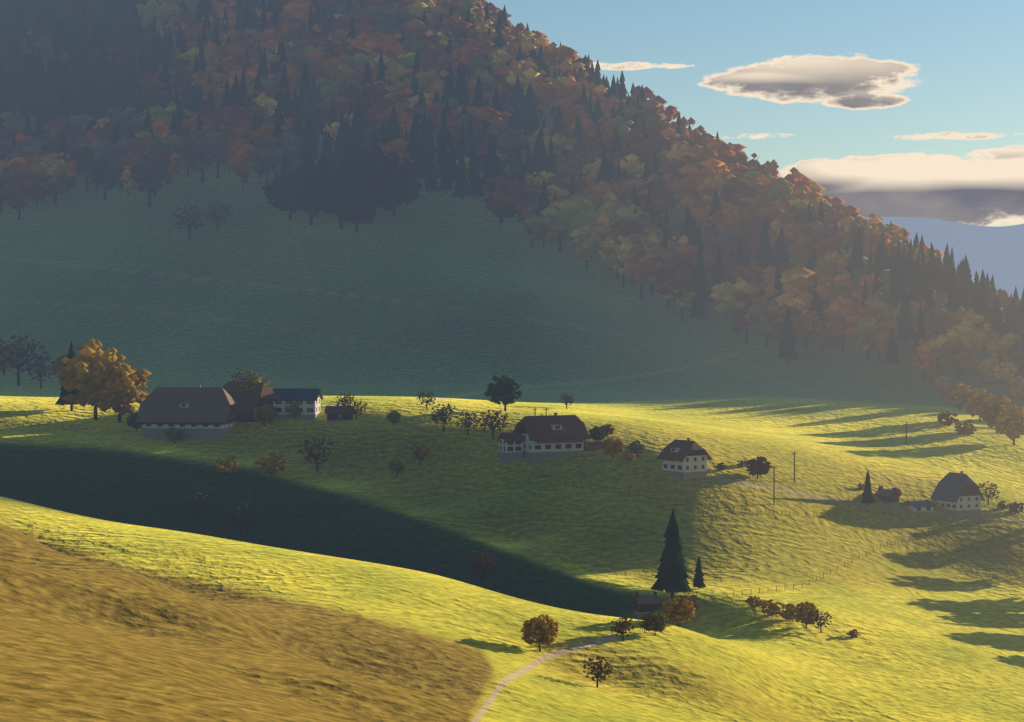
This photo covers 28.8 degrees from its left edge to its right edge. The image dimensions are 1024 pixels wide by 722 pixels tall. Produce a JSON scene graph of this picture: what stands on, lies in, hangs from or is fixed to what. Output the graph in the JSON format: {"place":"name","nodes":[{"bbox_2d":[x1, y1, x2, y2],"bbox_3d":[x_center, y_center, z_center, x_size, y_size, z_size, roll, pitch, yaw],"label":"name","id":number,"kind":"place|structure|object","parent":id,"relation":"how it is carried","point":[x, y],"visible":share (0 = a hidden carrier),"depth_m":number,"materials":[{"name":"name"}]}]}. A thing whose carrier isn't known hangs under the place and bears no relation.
{"place":"outdoors","nodes":[
{"label":"outdoors","id":0,"kind":"place"},
{"bbox_2d":[0,0,1023,721],"bbox_3d":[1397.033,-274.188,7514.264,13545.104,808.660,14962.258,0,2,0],"label":"terrain","id":1,"kind":"structure","parent":0,"point":[344,582],"depth_m":506.32,"materials":[{"name":"green plant"}]},
{"bbox_2d":[136,380,279,439],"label":"farmhouse","id":2,"kind":"object","parent":1,"relation":"on","point":[200,412],"visible":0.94,"depth_m":549.95,"materials":[{"name":"paint"}]},
{"bbox_2d":[270,388,322,419],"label":"house","id":3,"kind":"structure","parent":1,"relation":"on","point":[308,399],"depth_m":561.68,"materials":[{"name":"paint"}]},
{"bbox_2d":[325,405,354,423],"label":"farm shed","id":4,"kind":"object","parent":1,"relation":"on","point":[334,414],"visible":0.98,"depth_m":556.74,"materials":[{"name":"paint"}]},
{"bbox_2d":[23,422,940,595],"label":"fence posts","id":5,"kind":"object","parent":1,"relation":"on","point":[653,498],"visible":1,"depth_m":493.83,"materials":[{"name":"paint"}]},
{"bbox_2d":[0,0,1021,380],"bbox_3d":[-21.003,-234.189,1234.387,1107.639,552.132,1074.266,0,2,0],"label":"deciduous forest","id":6,"kind":"object","parent":1,"relation":"on","point":[698,166],"visible":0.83,"depth_m":994.91,"materials":[{"name":"orange plant"}]},
{"bbox_2d":[0,0,1023,390],"bbox_3d":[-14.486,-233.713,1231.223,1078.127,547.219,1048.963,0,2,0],"label":"conifer trees","id":7,"kind":"object","parent":1,"relation":"on","point":[78,82],"visible":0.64,"depth_m":1043.61,"materials":[{"name":"green plant"}]},
{"bbox_2d":[0,143,1023,687],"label":"broadleaf trees","id":8,"kind":"object","parent":1,"relation":"on","point":[106,379],"visible":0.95,"depth_m":566.84,"materials":[{"name":"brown plant"}]},
{"bbox_2d":[55,340,970,598],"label":"conifer trees","id":9,"kind":"object","parent":1,"relation":"on","point":[672,576],"visible":0.76,"depth_m":414.09,"materials":[{"name":"green plant"}]},
{"bbox_2d":[497,413,602,463],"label":"farmhouse","id":10,"kind":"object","parent":1,"relation":"on","point":[534,439],"depth_m":521.27,"materials":[{"name":"paint"}]},
{"bbox_2d":[632,591,659,617],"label":"hut","id":11,"kind":"object","parent":1,"relation":"on","point":[644,605],"visible":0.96,"depth_m":411.56,"materials":[{"name":"paint"}]},
{"bbox_2d":[656,438,712,480],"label":"white house","id":12,"kind":"structure","parent":1,"relation":"on","point":[683,460],"depth_m":498.99,"materials":[{"name":"paint"}]},
{"bbox_2d":[532,408,906,504],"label":"utility poles","id":13,"kind":"object","parent":1,"relation":"on","point":[774,467],"visible":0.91,"depth_m":501.47,"materials":[{"name":"paint"}]},
{"bbox_2d":[874,486,900,506],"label":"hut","id":14,"kind":"object","parent":1,"relation":"on","point":[889,497],"visible":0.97,"depth_m":518.93,"materials":[{"name":"paint"}]},
{"bbox_2d":[905,471,984,518],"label":"house","id":15,"kind":"structure","parent":1,"relation":"on","point":[958,495],"depth_m":523.26,"materials":[{"name":"paint"}]},
{"bbox_2d":[482,0,1023,226],"label":"sky","id":16,"kind":"structure","parent":0,"point":[895,108],"materials":[{"name":"blue"}]}
]}

